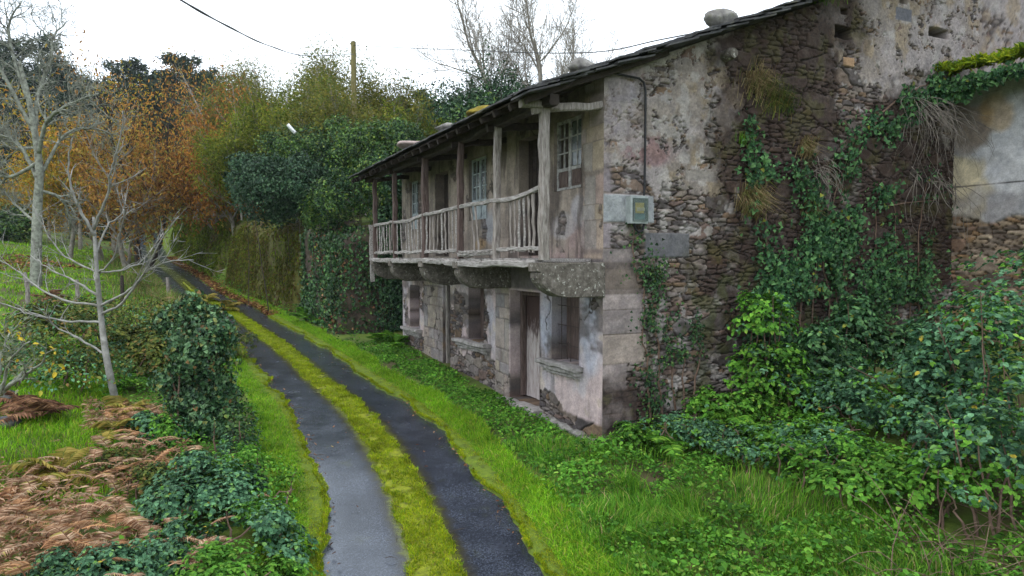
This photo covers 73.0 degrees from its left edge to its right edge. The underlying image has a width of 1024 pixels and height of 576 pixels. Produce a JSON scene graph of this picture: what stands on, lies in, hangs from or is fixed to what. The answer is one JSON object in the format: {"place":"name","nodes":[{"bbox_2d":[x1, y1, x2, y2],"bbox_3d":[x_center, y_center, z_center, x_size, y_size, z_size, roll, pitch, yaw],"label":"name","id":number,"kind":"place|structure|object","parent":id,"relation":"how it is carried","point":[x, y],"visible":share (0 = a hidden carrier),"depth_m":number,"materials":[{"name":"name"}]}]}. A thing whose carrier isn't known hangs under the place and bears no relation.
{"place":"outdoors","nodes":[
{"label":"outdoors","id":0,"kind":"place"},
{"bbox_2d":[0,0,791,108],"label":"sky","id":1,"kind":"structure","parent":0,"point":[124,29],"materials":[{"name":"white"}]},
{"bbox_2d":[0,178,1023,575],"bbox_3d":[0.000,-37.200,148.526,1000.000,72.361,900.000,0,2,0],"label":"ground","id":2,"kind":"structure","parent":0,"point":[952,522],"depth_m":10.93,"materials":[{"name":"plant"}]},
{"bbox_2d":[0,203,42,243],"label":"hedge tree","id":3,"kind":"object","parent":2,"relation":"on","point":[12,231],"visible":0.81,"depth_m":57.24,"materials":[{"name":"green plant"}]},
{"bbox_2d":[0,304,68,396],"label":"edge sapling","id":4,"kind":"object","parent":2,"relation":"on","point":[10,354],"visible":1,"depth_m":9.12,"materials":[{"name":"grey plant"}]},
{"bbox_2d":[0,401,81,423],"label":"bracken","id":5,"kind":"object","parent":2,"relation":"on","point":[34,407],"visible":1,"depth_m":11.58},
{"bbox_2d":[3,30,79,123],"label":"eucalyptus tree","id":6,"kind":"object","parent":2,"relation":"on","point":[40,45],"visible":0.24,"depth_m":104.22,"materials":[{"name":"green plant"}]},
{"bbox_2d":[2,446,103,494],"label":"bracken","id":7,"kind":"object","parent":2,"relation":"on","point":[71,455],"visible":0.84,"depth_m":9.49,"materials":[{"name":"plant"}]},
{"bbox_2d":[0,74,122,260],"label":"chestnut tree","id":8,"kind":"object","parent":2,"relation":"on","point":[54,159],"visible":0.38,"depth_m":48.23,"materials":[{"name":"orange plant"}]},
{"bbox_2d":[1,102,122,258],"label":"chestnut tree","id":9,"kind":"object","parent":2,"relation":"on","point":[71,249],"visible":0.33,"depth_m":48.99,"materials":[{"name":"orange plant"}]},
{"bbox_2d":[0,371,129,509],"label":"meadow grass","id":10,"kind":"structure","parent":2,"relation":"on","point":[71,427],"depth_m":11.20,"materials":[{"name":"plant"}]},
{"bbox_2d":[0,0,133,287],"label":"lichen tree","id":11,"kind":"object","parent":2,"relation":"on","point":[36,146],"visible":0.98,"depth_m":33.12,"materials":[{"name":"grey plant"}]},
{"bbox_2d":[0,327,144,394],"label":"scrub bush","id":12,"kind":"object","parent":2,"relation":"on","point":[93,362],"visible":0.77,"depth_m":13.51,"materials":[{"name":"green plant"}]},
{"bbox_2d":[0,289,145,352],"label":"bramble bush","id":13,"kind":"object","parent":2,"relation":"on","point":[44,324],"visible":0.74,"depth_m":17.16,"materials":[{"name":"green plant"}]},
{"bbox_2d":[0,235,146,358],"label":"meadow grass","id":14,"kind":"structure","parent":2,"relation":"on","point":[81,259],"depth_m":37.14,"materials":[{"name":"plant"}]},
{"bbox_2d":[20,505,126,564],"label":"dead bracken","id":15,"kind":"object","parent":2,"relation":"on","point":[119,516],"visible":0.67,"depth_m":7.63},
{"bbox_2d":[21,495,161,574],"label":"dead bracken","id":16,"kind":"object","parent":2,"relation":"on","point":[141,521],"visible":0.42,"depth_m":7.91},
{"bbox_2d":[0,396,192,575],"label":"bracken litter","id":17,"kind":"object","parent":2,"relation":"on","point":[53,506],"visible":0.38,"depth_m":8.79,"materials":[{"name":"plant"}]},
{"bbox_2d":[0,503,63,549],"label":"dead bracken","id":18,"kind":"object","parent":17,"relation":"on","point":[7,510],"visible":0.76,"depth_m":7.78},
{"bbox_2d":[0,514,106,561],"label":"dead bracken","id":19,"kind":"object","parent":17,"relation":"on","point":[54,533],"visible":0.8,"depth_m":7.25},
{"bbox_2d":[0,460,114,506],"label":"dead bracken","id":20,"kind":"object","parent":17,"relation":"on","point":[23,480],"visible":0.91,"depth_m":8.78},
{"bbox_2d":[0,522,134,575],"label":"dead bracken","id":21,"kind":"object","parent":17,"relation":"on","point":[22,566],"visible":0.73,"depth_m":7.03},
{"bbox_2d":[9,537,191,575],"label":"bramble bush","id":22,"kind":"object","parent":2,"relation":"on","point":[160,552],"visible":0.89,"depth_m":7.13,"materials":[{"name":"green plant"}]},
{"bbox_2d":[53,56,161,251],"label":"chestnut tree","id":23,"kind":"object","parent":2,"relation":"on","point":[113,244],"visible":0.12,"depth_m":59.51,"materials":[{"name":"orange plant"}]},
{"bbox_2d":[0,103,224,395],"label":"young tree","id":24,"kind":"object","parent":2,"relation":"on","point":[104,352],"visible":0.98,"depth_m":13.36,"materials":[{"name":"grey plant"}]},
{"bbox_2d":[34,29,211,270],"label":"chestnut tree","id":25,"kind":"object","parent":2,"relation":"on","point":[146,153],"visible":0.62,"depth_m":46.84,"materials":[{"name":"orange plant"}]},
{"bbox_2d":[70,318,175,378],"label":"bramble bush","id":26,"kind":"object","parent":2,"relation":"on","point":[144,343],"visible":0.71,"depth_m":15.67,"materials":[{"name":"green plant"}]},
{"bbox_2d":[57,94,192,267],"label":"chestnut tree","id":27,"kind":"object","parent":2,"relation":"on","point":[142,216],"visible":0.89,"depth_m":44.65,"materials":[{"name":"orange plant"}]},
{"bbox_2d":[91,447,174,499],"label":"bracken","id":28,"kind":"object","parent":2,"relation":"on","point":[147,472],"visible":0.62,"depth_m":9.32,"materials":[{"name":"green plant"}]},
{"bbox_2d":[0,339,276,573],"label":"slope weeds","id":29,"kind":"object","parent":2,"relation":"on","point":[163,448],"visible":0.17,"depth_m":13.34,"materials":[{"name":"green plant"}]},
{"bbox_2d":[19,290,259,355],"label":"scrub bush","id":30,"kind":"object","parent":2,"relation":"on","point":[242,337],"visible":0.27,"depth_m":21.57,"materials":[{"name":"green plant"}]},
{"bbox_2d":[141,50,193,154],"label":"conifer tree","id":31,"kind":"object","parent":2,"relation":"on","point":[170,60],"visible":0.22,"depth_m":98.57,"materials":[{"name":"green plant"}]},
{"bbox_2d":[83,251,251,358],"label":"verge grass","id":32,"kind":"structure","parent":2,"relation":"on","point":[154,284],"depth_m":36.88,"materials":[{"name":"green plant"}]},
{"bbox_2d":[140,42,231,217],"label":"chestnut tree","id":33,"kind":"object","parent":2,"relation":"on","point":[189,90],"visible":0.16,"depth_m":57.75,"materials":[{"name":"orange plant"}]},
{"bbox_2d":[124,410,261,455],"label":"bramble bush","id":34,"kind":"object","parent":2,"relation":"on","point":[147,422],"visible":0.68,"depth_m":11.26,"materials":[{"name":"green plant"}]},
{"bbox_2d":[146,289,249,442],"bbox_3d":[-5.620,1.382,12.447,1.931,2.740,1.475,1,3,29],"label":"ivy stump","id":35,"kind":"object","parent":2,"relation":"on","point":[192,379],"visible":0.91,"depth_m":12.11,"materials":[{"name":"green plant"}]},
{"bbox_2d":[131,447,270,531],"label":"bramble bush","id":36,"kind":"object","parent":2,"relation":"on","point":[165,499],"visible":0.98,"depth_m":8.82,"materials":[{"name":"green plant"}]},
{"bbox_2d":[137,58,268,231],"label":"chestnut tree","id":37,"kind":"object","parent":2,"relation":"on","point":[187,161],"visible":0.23,"depth_m":48.08,"materials":[{"name":"orange plant"}]},
{"bbox_2d":[171,95,264,235],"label":"chestnut tree","id":38,"kind":"object","parent":2,"relation":"on","point":[210,199],"visible":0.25,"depth_m":44.84,"materials":[{"name":"orange plant"}]},
{"bbox_2d":[180,211,256,277],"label":"mossy bank","id":39,"kind":"structure","parent":2,"relation":"on","point":[212,246],"depth_m":49.53,"materials":[{"name":"plant"}]},
{"bbox_2d":[132,488,318,572],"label":"bramble bush","id":40,"kind":"object","parent":2,"relation":"on","point":[272,524],"visible":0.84,"depth_m":7.96,"materials":[{"name":"green plant"}]},
{"bbox_2d":[185,95,270,219],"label":"willow tree","id":41,"kind":"object","parent":2,"relation":"on","point":[240,141],"visible":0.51,"depth_m":42.32,"materials":[{"name":"green plant"}]},
{"bbox_2d":[207,399,264,467],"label":"scrub bush","id":42,"kind":"object","parent":2,"relation":"on","point":[236,425],"visible":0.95,"depth_m":10.70,"materials":[{"name":"green plant"}]},
{"bbox_2d":[154,537,322,575],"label":"bramble bush","id":43,"kind":"object","parent":2,"relation":"on","point":[220,563],"visible":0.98,"depth_m":7.24,"materials":[{"name":"green plant"}]},
{"bbox_2d":[157,276,328,575],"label":"verge","id":44,"kind":"structure","parent":2,"relation":"on","point":[306,466],"depth_m":10.82,"materials":[{"name":"plant"}]},
{"bbox_2d":[223,287,638,575],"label":"verge grass","id":45,"kind":"structure","parent":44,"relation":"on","point":[468,426],"depth_m":11.69,"materials":[{"name":"plant"}]},
{"bbox_2d":[198,44,302,205],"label":"willow tree","id":46,"kind":"object","parent":2,"relation":"on","point":[248,80],"visible":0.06,"depth_m":55.72,"materials":[{"name":"green plant"}]},
{"bbox_2d":[203,436,306,527],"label":"scrub bush","id":47,"kind":"object","parent":2,"relation":"on","point":[250,456],"visible":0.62,"depth_m":9.67,"materials":[{"name":"green plant"}]},
{"bbox_2d":[223,80,293,155],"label":"willow tree","id":48,"kind":"object","parent":2,"relation":"on","point":[255,119],"visible":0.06,"depth_m":44.35,"materials":[{"name":"green plant"}]},
{"bbox_2d":[225,216,308,311],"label":"mossy bank","id":49,"kind":"structure","parent":2,"relation":"on","point":[281,273],"depth_m":35.72,"materials":[{"name":"plant"}]},
{"bbox_2d":[221,145,333,310],"bbox_3d":[-11.276,-2.756,32.469,6.706,8.031,4.229,2,3,32],"label":"evergreen shrub","id":50,"kind":"object","parent":2,"relation":"on","point":[267,180],"visible":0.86,"depth_m":31.44,"materials":[{"name":"green plant"}]},
{"bbox_2d":[212,30,350,132],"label":"willow tree","id":51,"kind":"object","parent":2,"relation":"on","point":[251,86],"visible":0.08,"depth_m":53.06,"materials":[{"name":"green plant"}]},
{"bbox_2d":[253,69,337,214],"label":"willow tree","id":52,"kind":"object","parent":2,"relation":"on","point":[276,121],"visible":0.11,"depth_m":41.52,"materials":[{"name":"green plant"}]},
{"bbox_2d":[259,72,357,192],"bbox_3d":[-11.048,-8.432,39.824,6.287,8.796,4.854,0,2,0],"label":"willow tree","id":53,"kind":"object","parent":2,"relation":"on","point":[305,107],"visible":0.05,"depth_m":39.44,"materials":[{"name":"green plant"}]},
{"bbox_2d":[251,113,370,224],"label":"evergreen shrub","id":54,"kind":"object","parent":2,"relation":"on","point":[282,143],"visible":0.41,"depth_m":32.58,"materials":[{"name":"green plant"}]},
{"bbox_2d":[287,69,381,212],"bbox_3d":[-9.544,-7.636,37.821,5.899,7.357,4.409,2,3,42],"label":"willow tree","id":55,"kind":"object","parent":2,"relation":"on","point":[335,110],"visible":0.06,"depth_m":36.22,"materials":[{"name":"green plant"}]},
{"bbox_2d":[139,232,543,575],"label":"lane","id":56,"kind":"structure","parent":2,"relation":"on","point":[365,540],"depth_m":11.09,"materials":[{"name":"asphalt"}]},
{"bbox_2d":[167,255,289,314],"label":"fallen leaves","id":57,"kind":"object","parent":56,"relation":"on","point":[204,278],"visible":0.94,"depth_m":40.50,"materials":[{"name":"brown plant"}]},
{"bbox_2d":[183,282,461,575],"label":"moss strip","id":58,"kind":"object","parent":56,"relation":"on","point":[422,571],"visible":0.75,"depth_m":10.48,"materials":[{"name":"plant"}]},
{"bbox_2d":[189,290,570,575],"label":"moss blades","id":59,"kind":"object","parent":58,"relation":"on","point":[325,497],"visible":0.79,"depth_m":11.04,"materials":[{"name":"green plant"}]},
{"bbox_2d":[287,34,402,200],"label":"willow tree","id":60,"kind":"object","parent":2,"relation":"on","point":[347,77],"visible":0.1,"depth_m":48.47,"materials":[{"name":"green plant"}]},
{"bbox_2d":[294,143,401,293],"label":"evergreen shrub","id":61,"kind":"object","parent":2,"relation":"on","point":[324,209],"visible":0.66,"depth_m":26.24,"materials":[{"name":"green plant"}]},
{"bbox_2d":[296,218,401,334],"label":"hedge","id":62,"kind":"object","parent":2,"relation":"on","point":[341,296],"depth_m":25.52,"materials":[{"name":"green plant"}]},
{"bbox_2d":[286,53,420,122],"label":"willow tree","id":63,"kind":"object","parent":2,"relation":"on","point":[391,100],"visible":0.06,"depth_m":46.27,"materials":[{"name":"green plant"}]},
{"bbox_2d":[320,111,425,221],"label":"evergreen shrub","id":64,"kind":"object","parent":2,"relation":"on","point":[387,135],"visible":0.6,"depth_m":27.37,"materials":[{"name":"green plant"}]},
{"bbox_2d":[162,239,598,575],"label":"verge","id":65,"kind":"structure","parent":2,"relation":"on","point":[469,459],"depth_m":11.72,"materials":[{"name":"plant"}]},
{"bbox_2d":[366,173,402,332],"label":"evergreen shrub","id":66,"kind":"object","parent":2,"relation":"on","point":[391,299],"visible":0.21,"depth_m":25.11,"materials":[{"name":"green plant"}]},
{"bbox_2d":[357,67,432,122],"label":"willow tree","id":67,"kind":"object","parent":2,"relation":"on","point":[388,97],"visible":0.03,"depth_m":46.58,"materials":[{"name":"green plant"}]},
{"bbox_2d":[358,89,436,201],"bbox_3d":[-5.927,-6.968,35.944,4.511,6.177,4.508,0,2,0],"label":"willow tree","id":68,"kind":"object","parent":2,"relation":"on","point":[421,112],"visible":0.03,"depth_m":35.12,"materials":[{"name":"green plant"}]},
{"bbox_2d":[406,67,465,130],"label":"evergreen bush","id":69,"kind":"object","parent":2,"relation":"on","point":[437,95],"visible":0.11,"depth_m":44.82,"materials":[{"name":"green plant"}]},
{"bbox_2d":[427,51,509,128],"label":"evergreen bush","id":70,"kind":"object","parent":2,"relation":"on","point":[445,105],"visible":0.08,"depth_m":42.93,"materials":[{"name":"green plant"}]},
{"bbox_2d":[403,0,541,103],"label":"bare tree","id":71,"kind":"object","parent":2,"relation":"on","point":[465,32],"visible":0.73,"depth_m":44.22,"materials":[{"name":"grey plant"}]},
{"bbox_2d":[450,37,533,119],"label":"evergreen bush","id":72,"kind":"object","parent":2,"relation":"on","point":[512,89],"visible":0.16,"depth_m":41.11,"materials":[{"name":"green plant"}]},
{"bbox_2d":[458,0,544,94],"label":"bare tree","id":73,"kind":"object","parent":2,"relation":"on","point":[510,21],"visible":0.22,"depth_m":46.20,"materials":[{"name":"grey plant"}]},
{"bbox_2d":[471,0,594,86],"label":"bare tree","id":74,"kind":"object","parent":2,"relation":"on","point":[539,65],"visible":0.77,"depth_m":45.98,"materials":[{"name":"grey plant"}]},
{"bbox_2d":[543,0,630,78],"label":"bare tree","id":75,"kind":"object","parent":2,"relation":"on","point":[572,44],"visible":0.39,"depth_m":52.90,"materials":[{"name":"grey plant"}]},
{"bbox_2d":[595,459,651,502],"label":"grass clump","id":76,"kind":"object","parent":2,"relation":"on","point":[628,481],"visible":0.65,"depth_m":9.95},
{"bbox_2d":[640,473,714,513],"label":"grass clump","id":77,"kind":"object","parent":2,"relation":"on","point":[685,494],"visible":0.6,"depth_m":9.37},
{"bbox_2d":[607,384,752,451],"bbox_3d":[2.871,2.312,11.902,2.534,1.173,1.048,-1,3,-12],"label":"nettle patch","id":78,"kind":"object","parent":2,"relation":"on","point":[629,429],"visible":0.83,"depth_m":11.85,"materials":[{"name":"green plant"}]},
{"bbox_2d":[348,0,1023,444],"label":"stone house","id":79,"kind":"structure","parent":2,"relation":"on","point":[520,288],"depth_m":13.58,"materials":[{"name":"grey stone"}]},
{"bbox_2d":[472,156,485,219],"bbox_3d":[-0.762,-2.467,17.151,0.068,1.530,1.140,-1,3,-25],"label":"upper window","id":80,"kind":"structure","parent":79,"relation":"in","point":[478,179],"depth_m":17.16,"materials":[{"name":"white paint"}]},
{"bbox_2d":[520,291,539,399],"bbox_3d":[0.570,1.256,14.997,0.231,2.380,1.412,-1,3,-25],"label":"front door","id":81,"kind":"structure","parent":79,"relation":"in","point":[529,301],"depth_m":15.41,"materials":[{"name":"paint"}]},
{"bbox_2d":[529,139,538,254],"bbox_3d":[0.590,-1.930,14.645,0.073,2.456,0.937,-1,3,-25],"label":"balcony door","id":82,"kind":"structure","parent":79,"relation":"in","point":[533,145],"depth_m":14.79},
{"bbox_2d":[557,114,581,190],"bbox_3d":[1.117,-2.529,13.054,0.068,1.330,1.020,-1,3,-25],"label":"upper window","id":83,"kind":"structure","parent":79,"relation":"in","point":[569,177],"depth_m":13.02,"materials":[{"name":"white paint"}]},
{"bbox_2d":[625,195,647,223],"bbox_3d":[2.191,-1.367,12.110,0.363,0.481,0.212,-1,3,-25],"label":"meter box","id":84,"kind":"object","parent":79,"relation":"attached to","point":[636,210],"visible":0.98,"depth_m":12.02,"materials":[{"name":"grey plastic"}]},
{"bbox_2d":[593,222,688,424],"bbox_3d":[2.354,0.743,12.286,2.135,4.224,0.184,-1,3,-26],"label":"climbing ivy","id":85,"kind":"object","parent":79,"relation":"attached to","point":[650,321],"visible":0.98,"depth_m":12.39,"materials":[{"name":"green plant"}]},
{"bbox_2d":[675,307,708,413],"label":"climbing ivy","id":86,"kind":"object","parent":79,"relation":"attached to","point":[695,333],"visible":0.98,"depth_m":12.79,"materials":[{"name":"green plant"}]},
{"bbox_2d":[734,108,776,206],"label":"climbing ivy","id":87,"kind":"object","parent":79,"relation":"attached to","point":[752,165],"visible":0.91,"depth_m":13.16,"materials":[{"name":"green plant"}]},
{"bbox_2d":[730,173,788,224],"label":"grass tuft","id":88,"kind":"object","parent":79,"relation":"attached to","point":[744,204],"visible":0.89,"depth_m":13.17,"materials":[{"name":"plant"}]},
{"bbox_2d":[732,56,786,110],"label":"grass tuft","id":89,"kind":"object","parent":79,"relation":"attached to","point":[756,82],"visible":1,"depth_m":13.19,"materials":[{"name":"plant"}]},
{"bbox_2d":[755,71,811,119],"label":"grass tuft","id":90,"kind":"object","parent":79,"relation":"attached to","point":[783,103],"visible":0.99,"depth_m":13.46,"materials":[{"name":"green plant"}]},
{"bbox_2d":[725,109,887,389],"bbox_3d":[6.041,-0.585,13.753,4.458,6.176,0.621,-1,3,-24],"label":"creeper","id":91,"kind":"object","parent":79,"relation":"attached to","point":[814,218],"visible":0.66,"depth_m":13.84,"materials":[{"name":"green plant"}]},
{"bbox_2d":[730,193,951,390],"bbox_3d":[7.054,0.481,14.207,6.676,4.860,0.719,-1,3,-25],"label":"creeper","id":92,"kind":"object","parent":79,"relation":"attached to","point":[890,295],"visible":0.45,"depth_m":14.14,"materials":[{"name":"green plant"}]},
{"bbox_2d":[847,143,957,345],"bbox_3d":[8.633,-0.288,15.039,3.634,5.624,0.530,-1,3,-27],"label":"creeper","id":93,"kind":"object","parent":79,"relation":"attached to","point":[886,197],"visible":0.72,"depth_m":14.95,"materials":[{"name":"green plant"}]},
{"bbox_2d":[868,60,960,148],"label":"climbing ivy","id":94,"kind":"object","parent":79,"relation":"attached to","point":[935,80],"visible":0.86,"depth_m":14.88,"materials":[{"name":"green plant"}]},
{"bbox_2d":[905,166,984,249],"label":"dead roots","id":95,"kind":"object","parent":79,"relation":"attached to","point":[942,184],"visible":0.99,"depth_m":15.10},
{"bbox_2d":[355,338,1023,575],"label":"weeds","id":96,"kind":"object","parent":2,"relation":"on","point":[391,351],"visible":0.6,"depth_m":9.40,"materials":[{"name":"green plant"}]},
{"bbox_2d":[485,422,993,575],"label":"long grass","id":97,"kind":"structure","parent":2,"relation":"on","point":[616,509],"depth_m":8.93,"materials":[{"name":"plant"}]},
{"bbox_2d":[657,412,878,473],"bbox_3d":[4.008,2.418,11.038,3.346,0.879,1.881,1,3,20],"label":"nettle patch","id":98,"kind":"object","parent":2,"relation":"on","point":[730,431],"visible":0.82,"depth_m":10.89,"materials":[{"name":"green plant"}]},
{"bbox_2d":[716,290,855,422],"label":"bush","id":99,"kind":"object","parent":2,"relation":"on","point":[757,323],"visible":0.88,"depth_m":12.28,"materials":[{"name":"green plant"}]},
{"bbox_2d":[769,287,940,417],"bbox_3d":[6.337,1.214,12.731,3.370,2.446,1.518,-1,3,-23],"label":"bush","id":100,"kind":"object","parent":2,"relation":"on","point":[813,344],"visible":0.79,"depth_m":12.56,"materials":[{"name":"green plant"}]},
{"bbox_2d":[770,428,996,537],"bbox_3d":[4.824,2.496,9.335,2.537,1.052,2.476,1,3,22],"label":"bramble bush","id":101,"kind":"object","parent":2,"relation":"on","point":[829,472],"visible":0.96,"depth_m":8.71,"materials":[{"name":"green plant"}]},
{"bbox_2d":[799,350,1016,455],"bbox_3d":[6.067,1.786,10.978,3.118,1.582,2.874,2,3,39],"label":"bramble bush","id":102,"kind":"object","parent":2,"relation":"on","point":[890,411],"visible":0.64,"depth_m":10.78,"materials":[{"name":"green plant"}]},
{"bbox_2d":[839,466,1023,575],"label":"cane tangle","id":103,"kind":"object","parent":2,"relation":"on","point":[974,545],"visible":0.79,"depth_m":7.78,"materials":[{"name":"plant"}]},
{"bbox_2d":[878,241,1023,457],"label":"bramble bush","id":104,"kind":"object","parent":2,"relation":"on","point":[979,309],"visible":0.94,"depth_m":10.19,"materials":[{"name":"green plant"}]},
{"bbox_2d":[889,350,1023,543],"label":"bramble bush","id":105,"kind":"object","parent":2,"relation":"on","point":[999,421],"visible":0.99,"depth_m":8.37,"materials":[{"name":"green plant"}]},
{"bbox_2d":[950,71,1023,336],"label":"lean to annex","id":106,"kind":"object","parent":2,"relation":"on","point":[997,184],"visible":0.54,"depth_m":15.14,"materials":[{"name":"paint"}]},
{"bbox_2d":[893,87,1015,185],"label":"dead roots","id":107,"kind":"object","parent":106,"relation":"hanging from","point":[946,113],"visible":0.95,"depth_m":14.90,"materials":[{"name":"plant"}]},
{"bbox_2d":[930,41,1023,107],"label":"roof moss","id":108,"kind":"object","parent":106,"relation":"on","point":[978,81],"visible":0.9,"depth_m":14.62,"materials":[{"name":"green plant"}]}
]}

